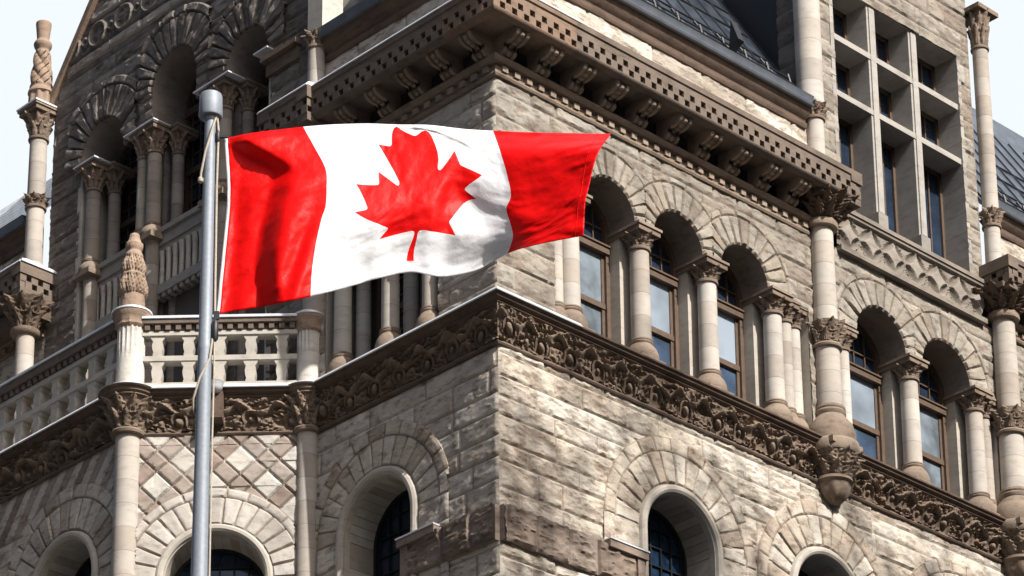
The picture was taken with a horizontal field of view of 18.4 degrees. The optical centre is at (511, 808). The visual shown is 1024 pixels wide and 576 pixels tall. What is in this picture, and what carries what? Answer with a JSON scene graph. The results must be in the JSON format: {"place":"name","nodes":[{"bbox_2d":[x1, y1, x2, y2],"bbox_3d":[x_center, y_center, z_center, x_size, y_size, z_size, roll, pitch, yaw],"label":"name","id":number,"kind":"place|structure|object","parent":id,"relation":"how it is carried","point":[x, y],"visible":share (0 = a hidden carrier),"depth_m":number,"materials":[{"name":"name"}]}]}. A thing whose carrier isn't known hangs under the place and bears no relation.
{"place":"outdoors","nodes":[
{"label":"outdoors","id":0,"kind":"place"},
{"bbox_2d":[191,90,227,575],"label":"flagpole","id":1,"kind":"object","parent":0,"point":[210,109],"visible":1,"depth_m":27.10,"materials":[{"name":"metal"}]},
{"bbox_2d":[217,123,610,313],"bbox_3d":[-0.838,-5.214,27.592,3.426,2.015,0.603,-1,-19,2],"label":"flag","id":2,"kind":"object","parent":1,"relation":"attached to","point":[315,210],"visible":1,"depth_m":27.55,"materials":[{"name":"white fabric"}]},
{"bbox_2d":[0,0,1023,266],"label":"sky","id":3,"kind":"structure","parent":0,"point":[18,18],"materials":[{"name":"white"}]},
{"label":"pavement","id":4,"kind":"structure","parent":0,"visible":0},
{"bbox_2d":[0,0,1023,575],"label":"city hall","id":5,"kind":"structure","parent":4,"relation":"on","point":[762,314],"depth_m":59.87,"materials":[{"name":"stone"}]},
{"bbox_2d":[75,557,90,575],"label":"window","id":6,"kind":"structure","parent":5,"relation":"in","point":[85,569],"depth_m":59.74,"materials":[{"name":"black glass"}]},
{"bbox_2d":[118,146,137,250],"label":"window","id":7,"kind":"structure","parent":5,"relation":"in","point":[128,157],"depth_m":66.47,"materials":[{"name":"black glass"}]},
{"bbox_2d":[183,79,204,213],"bbox_3d":[-6.200,-13.487,64.642,0.140,3.890,1.480,17,-26,-41],"label":"window","id":8,"kind":"structure","parent":5,"relation":"in","point":[193,190],"depth_m":64.98,"materials":[{"name":"black glass"}]},
{"bbox_2d":[175,549,263,575],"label":"window","id":9,"kind":"structure","parent":5,"relation":"in","point":[224,562],"depth_m":58.26,"materials":[{"name":"black glass"}]},
{"bbox_2d":[259,66,268,110],"bbox_3d":[-4.562,-13.747,62.930,0.140,3.230,1.360,17,-26,-41],"label":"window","id":10,"kind":"structure","parent":5,"relation":"in","point":[264,102],"depth_m":63.53,"materials":[{"name":"black glass"}]},
{"bbox_2d":[377,273,402,338],"bbox_3d":[-2.157,-9.464,58.777,0.140,3.210,0.960,17,-26,-41],"label":"window","id":11,"kind":"structure","parent":5,"relation":"in","point":[401,274],"depth_m":58.90,"materials":[{"name":"black glass"}]},
{"bbox_2d":[373,490,409,575],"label":"window","id":12,"kind":"structure","parent":5,"relation":"in","point":[394,523],"depth_m":57.22,"materials":[{"name":"black glass"}]},
{"bbox_2d":[420,273,421,308],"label":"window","id":13,"kind":"structure","parent":5,"relation":"in","point":[420,273],"depth_m":58.19,"materials":[{"name":"black glass"}]},
{"bbox_2d":[579,199,610,338],"bbox_3d":[1.321,-9.800,58.183,1.320,3.390,0.195,17,-26,-41],"label":"window","id":14,"kind":"structure","parent":5,"relation":"in","point":[594,248],"depth_m":58.47,"materials":[{"name":"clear glass"}]},
{"bbox_2d":[649,234,679,369],"bbox_3d":[2.646,-9.397,59.389,1.320,3.390,0.195,17,-26,-41],"label":"window","id":15,"kind":"structure","parent":5,"relation":"in","point":[664,281],"depth_m":59.68,"materials":[{"name":"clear glass"}]},
{"bbox_2d":[648,508,686,575],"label":"window","id":16,"kind":"structure","parent":5,"relation":"in","point":[667,557],"depth_m":58.05,"materials":[{"name":"glass"}]},
{"bbox_2d":[716,267,745,399],"bbox_3d":[3.972,-8.993,60.596,1.320,3.390,0.195,17,-26,-41],"label":"window","id":17,"kind":"structure","parent":5,"relation":"in","point":[730,312],"depth_m":60.91,"materials":[{"name":"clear glass"}]},
{"bbox_2d":[798,570,807,575],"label":"window","id":18,"kind":"structure","parent":5,"relation":"in","point":[801,573],"depth_m":60.65,"materials":[{"name":"black glass"}]},
{"bbox_2d":[833,8,846,39],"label":"window","id":19,"kind":"structure","parent":5,"relation":"in","point":[839,19],"depth_m":66.05,"materials":[{"name":"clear glass"}]},
{"bbox_2d":[835,61,849,95],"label":"window","id":20,"kind":"structure","parent":5,"relation":"in","point":[842,73],"depth_m":65.61,"materials":[{"name":"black glass"}]},
{"bbox_2d":[838,117,855,210],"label":"window","id":21,"kind":"structure","parent":5,"relation":"in","point":[845,128],"depth_m":65.12,"materials":[{"name":"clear glass"}]},
{"bbox_2d":[849,323,885,462],"bbox_3d":[6.886,-8.157,63.267,1.540,3.500,0.195,17,-26,-41],"label":"window","id":22,"kind":"structure","parent":5,"relation":"in","point":[864,361],"depth_m":63.58,"materials":[{"name":"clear glass"}]},
{"bbox_2d":[875,33,888,63],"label":"window","id":23,"kind":"structure","parent":5,"relation":"in","point":[882,52],"depth_m":66.94,"materials":[{"name":"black glass"}]},
{"bbox_2d":[878,86,891,119],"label":"window","id":24,"kind":"structure","parent":5,"relation":"in","point":[885,105],"depth_m":66.52,"materials":[{"name":"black glass"}]},
{"bbox_2d":[881,141,898,233],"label":"window","id":25,"kind":"structure","parent":5,"relation":"in","point":[888,159],"depth_m":65.87,"materials":[{"name":"black glass"}]},
{"bbox_2d":[917,57,935,91],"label":"window","id":26,"kind":"structure","parent":5,"relation":"in","point":[926,72],"depth_m":67.93,"materials":[{"name":"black glass"}]},
{"bbox_2d":[920,110,938,145],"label":"window","id":27,"kind":"structure","parent":5,"relation":"in","point":[929,125],"depth_m":67.50,"materials":[{"name":"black glass"}]},
{"bbox_2d":[918,356,949,491],"bbox_3d":[8.365,-7.706,64.613,1.540,3.500,0.195,17,-26,-41],"label":"window","id":28,"kind":"structure","parent":5,"relation":"in","point":[932,408],"depth_m":64.96,"materials":[{"name":"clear glass"}]},
{"bbox_2d":[923,165,945,258],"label":"window","id":29,"kind":"structure","parent":5,"relation":"in","point":[932,179],"depth_m":66.84,"materials":[{"name":"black glass"}]}
]}

